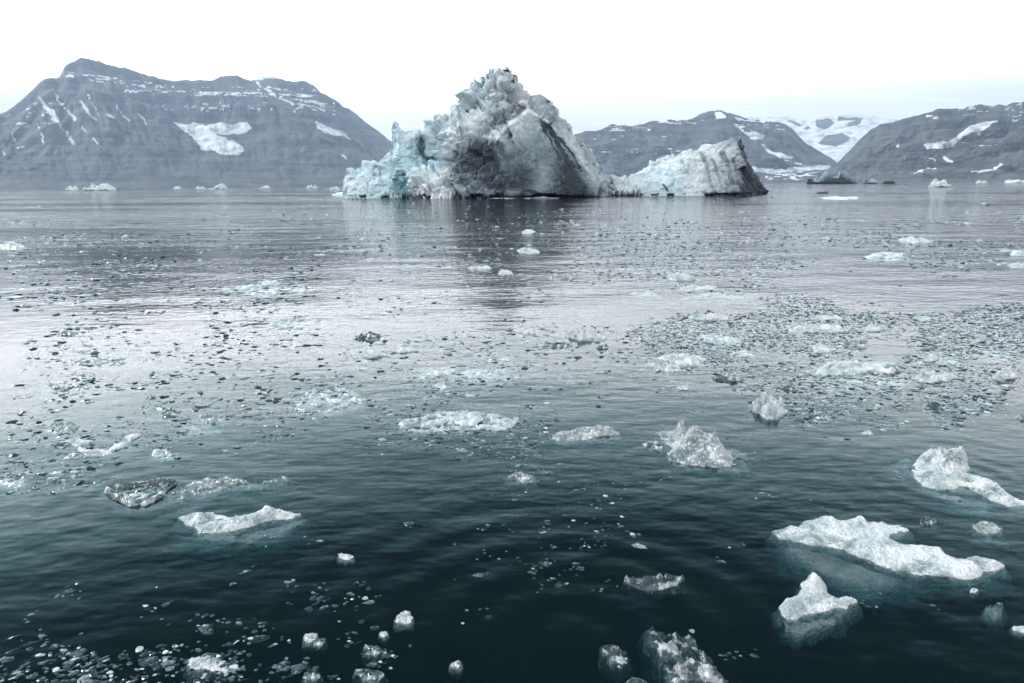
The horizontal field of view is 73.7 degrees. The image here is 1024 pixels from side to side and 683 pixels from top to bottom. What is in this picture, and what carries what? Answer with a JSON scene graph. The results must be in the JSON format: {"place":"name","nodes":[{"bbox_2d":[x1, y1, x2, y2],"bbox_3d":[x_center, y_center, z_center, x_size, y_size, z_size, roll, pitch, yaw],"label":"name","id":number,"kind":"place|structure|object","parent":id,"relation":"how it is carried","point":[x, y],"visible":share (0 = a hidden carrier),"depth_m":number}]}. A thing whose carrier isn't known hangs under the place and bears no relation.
{"place":"outdoors","nodes":[
{"label":"outdoors","id":0,"kind":"place"},
{"bbox_2d":[0,58,391,189],"bbox_3d":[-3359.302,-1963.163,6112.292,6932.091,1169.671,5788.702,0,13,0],"label":"mountain","id":1,"kind":"structure","parent":0,"point":[80,123],"depth_m":5556.84},
{"bbox_2d":[0,182,1023,682],"bbox_3d":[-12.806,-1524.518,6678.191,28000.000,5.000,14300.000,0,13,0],"label":"water","id":2,"kind":"structure","parent":0,"point":[358,502],"depth_m":21.24},
{"bbox_2d":[4,635,20,640],"bbox_3d":[-3.431,2.035,4.686,0.112,0.018,0.026,-17,19,-21],"label":"ice fragment","id":3,"kind":"object","parent":2,"relation":"on","point":[12,637],"visible":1,"depth_m":4.68},
{"bbox_2d":[0,242,35,265],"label":"ice chunk","id":4,"kind":"object","parent":2,"relation":"on","point":[11,246],"visible":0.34,"depth_m":35.32},
{"bbox_2d":[0,478,36,507],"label":"ice chunk","id":5,"kind":"object","parent":2,"relation":"on","point":[15,498],"visible":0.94,"depth_m":7.06},
{"bbox_2d":[23,639,43,647],"bbox_3d":[-3.245,2.045,4.632,0.127,0.022,0.020,-10,24,-44],"label":"ice fragment","id":6,"kind":"object","parent":2,"relation":"on","point":[32,643],"visible":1,"depth_m":4.62},
{"bbox_2d":[39,421,91,456],"bbox_3d":[-5.794,1.260,8.853,0.775,0.465,0.659,0,13,0],"label":"ice chunk","id":7,"kind":"object","parent":2,"relation":"on","point":[69,429],"visible":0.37,"depth_m":8.70},
{"bbox_2d":[49,330,85,351],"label":"ice chunk","id":8,"kind":"object","parent":2,"relation":"on","point":[70,337],"visible":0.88,"depth_m":14.35},
{"bbox_2d":[65,186,78,191],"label":"iceberg","id":9,"kind":"object","parent":2,"relation":"on","point":[70,188],"visible":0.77,"depth_m":1307.07},
{"bbox_2d":[30,380,123,420],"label":"ice floe","id":10,"kind":"object","parent":2,"relation":"on","point":[106,403],"visible":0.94,"depth_m":10.28},
{"bbox_2d":[82,183,115,192],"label":"iceberg","id":11,"kind":"object","parent":2,"relation":"on","point":[93,187],"visible":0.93,"depth_m":1034.77},
{"bbox_2d":[94,655,110,662],"bbox_3d":[-2.685,2.084,4.470,0.014,0.025,0.107,-8,7,44],"label":"ice fragment","id":12,"kind":"object","parent":2,"relation":"on","point":[105,657],"visible":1,"depth_m":4.48},
{"bbox_2d":[54,434,154,493],"bbox_3d":[-5.014,1.496,8.246,1.076,0.615,0.966,0,13,0],"label":"ice floe","id":13,"kind":"object","parent":2,"relation":"on","point":[134,460],"visible":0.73,"depth_m":8.03},
{"bbox_2d":[55,357,165,388],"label":"ice floe","id":14,"kind":"object","parent":2,"relation":"on","point":[128,370],"visible":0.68,"depth_m":11.93},
{"bbox_2d":[90,478,182,537],"bbox_3d":[-3.818,1.722,6.927,0.889,0.505,0.726,0,13,0],"label":"ice floe","id":15,"kind":"object","parent":2,"relation":"on","point":[129,508],"visible":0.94,"depth_m":6.72},
{"bbox_2d":[145,449,182,474],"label":"ice chunk","id":16,"kind":"object","parent":2,"relation":"on","point":[154,464],"visible":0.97,"depth_m":7.81},
{"bbox_2d":[155,406,184,431],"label":"ice chunk","id":17,"kind":"object","parent":2,"relation":"on","point":[166,413],"visible":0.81,"depth_m":9.18},
{"bbox_2d":[171,425,228,450],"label":"ice floe","id":18,"kind":"object","parent":2,"relation":"on","point":[217,439],"visible":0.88,"depth_m":8.58},
{"bbox_2d":[182,655,231,682],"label":"ice chunk","id":19,"kind":"object","parent":2,"relation":"on","point":[199,664],"visible":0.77,"depth_m":4.37},
{"bbox_2d":[191,413,236,438],"bbox_3d":[-4.006,1.162,9.095,0.644,0.385,0.525,0,13,0],"label":"ice chunk","id":20,"kind":"object","parent":2,"relation":"on","point":[227,428],"visible":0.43,"depth_m":8.97},
{"bbox_2d":[210,183,228,190],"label":"iceberg","id":21,"kind":"object","parent":2,"relation":"on","point":[221,186],"visible":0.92,"depth_m":1203.23},
{"bbox_2d":[161,476,299,526],"bbox_3d":[-2.928,1.644,7.043,1.318,0.382,0.754,0,13,0],"label":"ice floe","id":22,"kind":"object","parent":2,"relation":"on","point":[227,496],"visible":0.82,"depth_m":6.97},
{"bbox_2d":[160,505,322,572],"bbox_3d":[-2.503,1.800,6.233,1.406,0.432,0.738,0,13,0],"label":"ice floe","id":23,"kind":"object","parent":2,"relation":"on","point":[208,541],"visible":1,"depth_m":6.09},
{"bbox_2d":[258,185,270,189],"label":"iceberg","id":24,"kind":"object","parent":2,"relation":"on","point":[265,187],"visible":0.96,"depth_m":1378.30},
{"bbox_2d":[217,280,321,314],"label":"ice floe","id":25,"kind":"object","parent":2,"relation":"on","point":[306,308],"visible":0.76,"depth_m":19.48},
{"bbox_2d":[262,319,332,348],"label":"ice floe","id":26,"kind":"object","parent":2,"relation":"on","point":[301,331],"visible":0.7,"depth_m":14.99},
{"bbox_2d":[301,633,318,651],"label":"ice chunk","id":27,"kind":"object","parent":2,"relation":"on","point":[307,640],"visible":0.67,"depth_m":4.63},
{"bbox_2d":[306,184,317,189],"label":"iceberg","id":28,"kind":"object","parent":2,"relation":"on","point":[311,186],"visible":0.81,"depth_m":1380.20},
{"bbox_2d":[300,668,325,682],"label":"ice chunk","id":29,"kind":"object","parent":2,"relation":"on","point":[315,676],"visible":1,"depth_m":4.28},
{"bbox_2d":[310,638,328,655],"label":"ice chunk","id":30,"kind":"object","parent":2,"relation":"on","point":[319,646],"visible":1,"depth_m":4.59},
{"bbox_2d":[286,387,372,435],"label":"ice floe","id":31,"kind":"object","parent":2,"relation":"on","point":[343,413],"visible":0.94,"depth_m":9.50},
{"bbox_2d":[332,192,341,200],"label":"ice chunk","id":32,"kind":"object","parent":2,"relation":"on","point":[338,194],"visible":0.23,"depth_m":226.12},
{"bbox_2d":[336,553,354,569],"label":"ice chunk","id":33,"kind":"object","parent":2,"relation":"on","point":[345,561],"visible":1,"depth_m":5.65},
{"bbox_2d":[349,364,375,382],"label":"ice chunk","id":34,"kind":"object","parent":2,"relation":"on","point":[361,372],"visible":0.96,"depth_m":11.43},
{"bbox_2d":[348,331,388,356],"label":"ice chunk","id":35,"kind":"object","parent":2,"relation":"on","point":[358,342],"visible":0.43,"depth_m":13.66},
{"bbox_2d":[351,669,388,682],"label":"ice chunk","id":36,"kind":"object","parent":2,"relation":"on","point":[369,676],"visible":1,"depth_m":4.28},
{"bbox_2d":[361,644,387,667],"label":"ice chunk","id":37,"kind":"object","parent":2,"relation":"on","point":[372,651],"visible":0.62,"depth_m":4.50},
{"bbox_2d":[356,349,393,374],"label":"ice chunk","id":38,"kind":"object","parent":2,"relation":"on","point":[379,355],"visible":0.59,"depth_m":12.31},
{"bbox_2d":[378,631,389,644],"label":"ice chunk","id":39,"kind":"object","parent":2,"relation":"on","point":[383,637],"visible":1,"depth_m":4.68},
{"bbox_2d":[393,611,414,633],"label":"ice chunk","id":40,"kind":"object","parent":2,"relation":"on","point":[404,622],"visible":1,"depth_m":4.82},
{"bbox_2d":[391,343,424,367],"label":"ice chunk","id":41,"kind":"object","parent":2,"relation":"on","point":[409,350],"visible":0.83,"depth_m":12.63},
{"bbox_2d":[401,367,461,397],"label":"ice floe","id":42,"kind":"object","parent":2,"relation":"on","point":[441,373],"visible":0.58,"depth_m":11.06},
{"bbox_2d":[431,383,450,399],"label":"ice chunk","id":43,"kind":"object","parent":2,"relation":"on","point":[443,389],"visible":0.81,"depth_m":10.35},
{"bbox_2d":[448,660,463,677],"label":"ice chunk","id":44,"kind":"object","parent":2,"relation":"on","point":[455,668],"visible":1,"depth_m":4.37},
{"bbox_2d":[389,410,528,457],"bbox_3d":[-0.670,1.210,8.920,1.813,0.445,1.028,0,13,0],"label":"ice floe","id":45,"kind":"object","parent":2,"relation":"on","point":[465,420],"visible":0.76,"depth_m":8.61},
{"bbox_2d":[342,66,615,213],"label":"iceberg","id":46,"kind":"object","parent":2,"relation":"on","point":[498,132],"visible":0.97,"depth_m":169.68},
{"bbox_2d":[465,265,493,283],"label":"ice chunk","id":47,"kind":"object","parent":2,"relation":"on","point":[474,278],"visible":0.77,"depth_m":24.98},
{"bbox_2d":[451,367,517,404],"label":"ice floe","id":48,"kind":"object","parent":2,"relation":"on","point":[501,396],"visible":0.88,"depth_m":10.78},
{"bbox_2d":[485,356,513,370],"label":"ice chunk","id":49,"kind":"object","parent":2,"relation":"on","point":[502,360],"visible":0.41,"depth_m":11.93},
{"bbox_2d":[496,269,515,284],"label":"ice chunk","id":50,"kind":"object","parent":2,"relation":"on","point":[504,272],"visible":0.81,"depth_m":23.52},
{"bbox_2d":[0,195,1023,682],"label":"brash ice","id":51,"kind":"structure","parent":2,"relation":"on","point":[966,349],"depth_m":12.02},
{"bbox_2d":[503,471,540,497],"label":"ice chunk","id":52,"kind":"object","parent":2,"relation":"on","point":[517,486],"visible":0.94,"depth_m":7.10},
{"bbox_2d":[489,196,558,204],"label":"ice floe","id":53,"kind":"object","parent":2,"relation":"on","point":[529,197],"visible":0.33,"depth_m":160.36},
{"bbox_2d":[513,327,538,347],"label":"ice chunk","id":54,"kind":"object","parent":2,"relation":"on","point":[526,331],"visible":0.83,"depth_m":14.10},
{"bbox_2d":[520,229,534,239],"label":"ice chunk","id":55,"kind":"object","parent":2,"relation":"on","point":[528,231],"visible":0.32,"depth_m":43.56},
{"bbox_2d":[514,247,542,267],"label":"ice chunk","id":56,"kind":"object","parent":2,"relation":"on","point":[529,250],"visible":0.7,"depth_m":30.79},
{"bbox_2d":[536,342,576,366],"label":"ice chunk","id":57,"kind":"object","parent":2,"relation":"on","point":[561,350],"visible":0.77,"depth_m":12.85},
{"bbox_2d":[543,273,588,296],"bbox_3d":[1.813,-1.877,22.716,1.604,0.763,1.794,0,13,0],"label":"ice chunk","id":58,"kind":"object","parent":2,"relation":"on","point":[568,290],"visible":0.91,"depth_m":22.15},
{"bbox_2d":[540,425,624,463],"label":"ice floe","id":59,"kind":"object","parent":2,"relation":"on","point":[592,443],"visible":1,"depth_m":8.27},
{"bbox_2d":[563,326,612,360],"bbox_3d":[1.492,0.029,13.820,1.046,0.706,1.018,0,13,0],"label":"ice chunk","id":60,"kind":"object","parent":2,"relation":"on","point":[585,340],"visible":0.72,"depth_m":13.49},
{"bbox_2d":[594,343,610,359],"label":"ice chunk","id":61,"kind":"object","parent":2,"relation":"on","point":[603,347],"visible":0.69,"depth_m":12.74},
{"bbox_2d":[596,644,633,682],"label":"ice floe","id":62,"kind":"object","parent":2,"relation":"on","point":[614,662],"visible":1,"depth_m":4.41},
{"bbox_2d":[626,677,646,682],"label":"ice floe","id":63,"kind":"object","parent":2,"relation":"on","point":[634,680],"visible":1,"depth_m":4.21},
{"bbox_2d":[624,291,662,314],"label":"ice chunk","id":64,"kind":"object","parent":2,"relation":"on","point":[643,305],"visible":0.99,"depth_m":18.56},
{"bbox_2d":[638,441,666,465],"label":"ice floe","id":65,"kind":"object","parent":2,"relation":"on","point":[654,453],"visible":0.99,"depth_m":7.91},
{"bbox_2d":[621,573,687,601],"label":"ice floe","id":66,"kind":"object","parent":2,"relation":"on","point":[659,587],"visible":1,"depth_m":5.22},
{"bbox_2d":[636,352,718,394],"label":"ice floe","id":67,"kind":"object","parent":2,"relation":"on","point":[677,365],"visible":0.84,"depth_m":11.46},
{"bbox_2d":[632,627,727,682],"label":"ice floe","id":68,"kind":"object","parent":2,"relation":"on","point":[661,657],"visible":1,"depth_m":4.47},
{"bbox_2d":[658,271,701,295],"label":"ice chunk","id":69,"kind":"object","parent":2,"relation":"on","point":[681,278],"visible":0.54,"depth_m":21.78},
{"bbox_2d":[674,384,691,398],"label":"ice chunk","id":70,"kind":"object","parent":2,"relation":"on","point":[687,388],"visible":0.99,"depth_m":10.23},
{"bbox_2d":[608,137,768,210],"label":"iceberg","id":71,"kind":"object","parent":2,"relation":"on","point":[724,168],"visible":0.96,"depth_m":172.88},
{"bbox_2d":[673,285,717,304],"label":"ice chunk","id":72,"kind":"object","parent":2,"relation":"on","point":[694,288],"visible":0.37,"depth_m":19.76},
{"bbox_2d":[652,419,758,499],"bbox_3d":[2.196,1.311,7.825,1.178,0.596,1.436,0,13,0],"label":"ice floe","id":73,"kind":"object","parent":2,"relation":"on","point":[705,456],"visible":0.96,"depth_m":7.51},
{"bbox_2d":[682,312,736,336],"bbox_3d":[4.503,-0.347,15.691,1.171,0.647,0.974,0,13,0],"label":"ice chunk","id":74,"kind":"object","parent":2,"relation":"on","point":[714,316],"visible":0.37,"depth_m":15.41},
{"bbox_2d":[684,333,741,366],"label":"ice floe","id":75,"kind":"object","parent":2,"relation":"on","point":[716,339],"visible":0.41,"depth_m":13.23},
{"bbox_2d":[673,292,764,316],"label":"ice floe","id":76,"kind":"object","parent":2,"relation":"on","point":[720,303],"visible":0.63,"depth_m":18.05},
{"bbox_2d":[706,373,746,396],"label":"ice chunk","id":77,"kind":"object","parent":2,"relation":"on","point":[719,384],"visible":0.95,"depth_m":10.63},
{"bbox_2d":[723,350,761,374],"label":"ice chunk","id":78,"kind":"object","parent":2,"relation":"on","point":[734,364],"visible":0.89,"depth_m":12.10},
{"bbox_2d":[741,391,796,441],"bbox_3d":[3.502,1.007,9.237,0.708,0.647,0.841,0,13,0],"label":"ice chunk","id":79,"kind":"object","parent":2,"relation":"on","point":[765,417],"visible":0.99,"depth_m":9.03},
{"bbox_2d":[776,385,797,400],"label":"ice chunk","id":80,"kind":"object","parent":2,"relation":"on","point":[787,387],"visible":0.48,"depth_m":10.13},
{"bbox_2d":[793,413,834,436],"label":"ice chunk","id":81,"kind":"object","parent":2,"relation":"on","point":[815,430],"visible":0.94,"depth_m":8.84},
{"bbox_2d":[769,572,863,650],"bbox_3d":[2.196,1.953,4.962,0.862,0.302,0.486,-12,17,-41],"label":"ice floe","id":82,"kind":"object","parent":2,"relation":"on","point":[811,611],"visible":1,"depth_m":4.88},
{"bbox_2d":[781,324,856,353],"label":"ice floe","id":83,"kind":"object","parent":2,"relation":"on","point":[814,329],"visible":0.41,"depth_m":14.10},
{"bbox_2d":[797,343,840,371],"bbox_3d":[5.737,0.319,12.659,0.836,0.572,0.869,0,13,0],"label":"ice chunk","id":84,"kind":"object","parent":2,"relation":"on","point":[822,348],"visible":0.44,"depth_m":12.42},
{"bbox_2d":[815,191,828,197],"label":"ice chunk","id":85,"kind":"object","parent":2,"relation":"on","point":[822,192],"visible":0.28,"depth_m":186.69},
{"bbox_2d":[807,314,846,327],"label":"ice chunk","id":86,"kind":"object","parent":2,"relation":"on","point":[831,317],"visible":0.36,"depth_m":15.39},
{"bbox_2d":[806,169,857,185],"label":"iceberg","id":87,"kind":"object","parent":2,"relation":"on","point":[842,177],"visible":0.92,"depth_m":1107.65},
{"bbox_2d":[814,196,862,207],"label":"ice chunk","id":88,"kind":"object","parent":2,"relation":"on","point":[836,197],"visible":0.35,"depth_m":128.79},
{"bbox_2d":[801,360,906,384],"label":"ice floe","id":89,"kind":"object","parent":2,"relation":"on","point":[844,367],"visible":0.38,"depth_m":11.09},
{"bbox_2d":[839,337,875,361],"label":"ice chunk","id":90,"kind":"object","parent":2,"relation":"on","point":[850,344],"visible":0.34,"depth_m":12.62},
{"bbox_2d":[797,375,920,415],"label":"ice floe","id":91,"kind":"object","parent":2,"relation":"on","point":[886,406],"visible":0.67,"depth_m":10.23},
{"bbox_2d":[860,430,873,441],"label":"ice chunk","id":92,"kind":"object","parent":2,"relation":"on","point":[866,436],"visible":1,"depth_m":8.33},
{"bbox_2d":[863,178,879,185],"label":"iceberg","id":93,"kind":"object","parent":2,"relation":"on","point":[870,181],"visible":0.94,"depth_m":1070.65},
{"bbox_2d":[856,324,889,347],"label":"ice chunk","id":94,"kind":"object","parent":2,"relation":"on","point":[874,329],"visible":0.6,"depth_m":14.06},
{"bbox_2d":[855,251,916,276],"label":"ice floe","id":95,"kind":"object","parent":2,"relation":"on","point":[892,256],"visible":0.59,"depth_m":27.03},
{"bbox_2d":[762,516,1014,614],"bbox_3d":[3.110,1.823,5.740,1.867,0.331,1.282,0,13,0],"label":"ice floe","id":96,"kind":"object","parent":2,"relation":"on","point":[858,558],"visible":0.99,"depth_m":5.48},
{"bbox_2d":[881,180,895,185],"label":"iceberg","id":97,"kind":"object","parent":2,"relation":"on","point":[889,182],"visible":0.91,"depth_m":974.26},
{"bbox_2d":[896,236,935,255],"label":"ice chunk","id":98,"kind":"object","parent":2,"relation":"on","point":[911,239],"visible":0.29,"depth_m":34.64},
{"bbox_2d":[905,316,936,335],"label":"ice chunk","id":99,"kind":"object","parent":2,"relation":"on","point":[921,319],"visible":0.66,"depth_m":15.21},
{"bbox_2d":[910,351,941,372],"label":"ice chunk","id":100,"kind":"object","parent":2,"relation":"on","point":[930,356],"visible":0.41,"depth_m":11.84},
{"bbox_2d":[915,516,937,535],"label":"ice chunk","id":101,"kind":"object","parent":2,"relation":"on","point":[927,525],"visible":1,"depth_m":6.13},
{"bbox_2d":[909,401,962,434],"bbox_3d":[5.871,1.051,9.360,0.744,0.452,0.670,0,13,0],"label":"ice chunk","id":102,"kind":"object","parent":2,"relation":"on","point":[921,420],"visible":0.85,"depth_m":9.18},
{"bbox_2d":[907,370,967,403],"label":"ice floe","id":103,"kind":"object","parent":2,"relation":"on","point":[924,377],"visible":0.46,"depth_m":10.53},
{"bbox_2d":[927,178,952,192],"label":"iceberg","id":104,"kind":"object","parent":2,"relation":"on","point":[935,182],"visible":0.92,"depth_m":361.35},
{"bbox_2d":[869,445,1023,536],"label":"ice floe","id":105,"kind":"object","parent":2,"relation":"on","point":[931,474],"visible":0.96,"depth_m":6.84},
{"bbox_2d":[928,357,967,379],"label":"ice chunk","id":106,"kind":"object","parent":2,"relation":"on","point":[942,361],"visible":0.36,"depth_m":11.50},
{"bbox_2d":[941,344,962,357],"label":"ice chunk","id":107,"kind":"object","parent":2,"relation":"on","point":[951,347],"visible":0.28,"depth_m":12.55},
{"bbox_2d":[968,588,979,600],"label":"ice chunk","id":108,"kind":"object","parent":2,"relation":"on","point":[974,594],"visible":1,"depth_m":5.12},
{"bbox_2d":[959,521,1009,552],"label":"ice floe","id":109,"kind":"object","parent":2,"relation":"on","point":[983,536],"visible":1,"depth_m":5.98},
{"bbox_2d":[960,350,1023,384],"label":"ice floe","id":110,"kind":"object","parent":2,"relation":"on","point":[985,359],"visible":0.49,"depth_m":11.72},
{"bbox_2d":[978,602,1007,630],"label":"ice chunk","id":111,"kind":"object","parent":2,"relation":"on","point":[993,618],"visible":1,"depth_m":4.88},
{"bbox_2d":[983,367,1023,395],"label":"ice chunk","id":112,"kind":"object","parent":2,"relation":"on","point":[1003,374],"visible":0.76,"depth_m":10.64},
{"bbox_2d":[995,262,1023,286],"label":"ice chunk","id":113,"kind":"object","parent":2,"relation":"on","point":[1016,265],"visible":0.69,"depth_m":24.33},
{"bbox_2d":[999,250,1023,267],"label":"ice chunk","id":114,"kind":"object","parent":2,"relation":"on","point":[1017,253],"visible":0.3,"depth_m":28.19},
{"bbox_2d":[1004,179,1023,184],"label":"iceberg","id":115,"kind":"object","parent":2,"relation":"on","point":[1014,181],"visible":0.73,"depth_m":931.05},
{"bbox_2d":[1007,626,1023,642],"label":"ice chunk","id":116,"kind":"object","parent":2,"relation":"on","point":[1016,633],"visible":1,"depth_m":4.67},
{"bbox_2d":[1013,412,1023,429],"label":"ice chunk","id":117,"kind":"object","parent":2,"relation":"on","point":[1018,420],"visible":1,"depth_m":8.82},
{"bbox_2d":[0,0,1023,141],"label":"sky","id":118,"kind":"structure","parent":0,"point":[601,63]},
{"bbox_2d":[574,110,836,183],"bbox_3d":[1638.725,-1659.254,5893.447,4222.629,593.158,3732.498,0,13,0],"label":"mountain","id":119,"kind":"structure","parent":0,"point":[777,152],"depth_m":5268.66},
{"bbox_2d":[743,114,898,162],"bbox_3d":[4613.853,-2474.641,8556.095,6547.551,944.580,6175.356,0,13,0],"label":"glacier","id":120,"kind":"object","parent":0,"point":[836,138],"visible":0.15,"depth_m":8524.23},
{"bbox_2d":[802,102,1023,183],"bbox_3d":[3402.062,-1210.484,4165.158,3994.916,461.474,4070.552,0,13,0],"label":"mountain","id":121,"kind":"structure","parent":0,"point":[976,143],"depth_m":3489.82}
]}

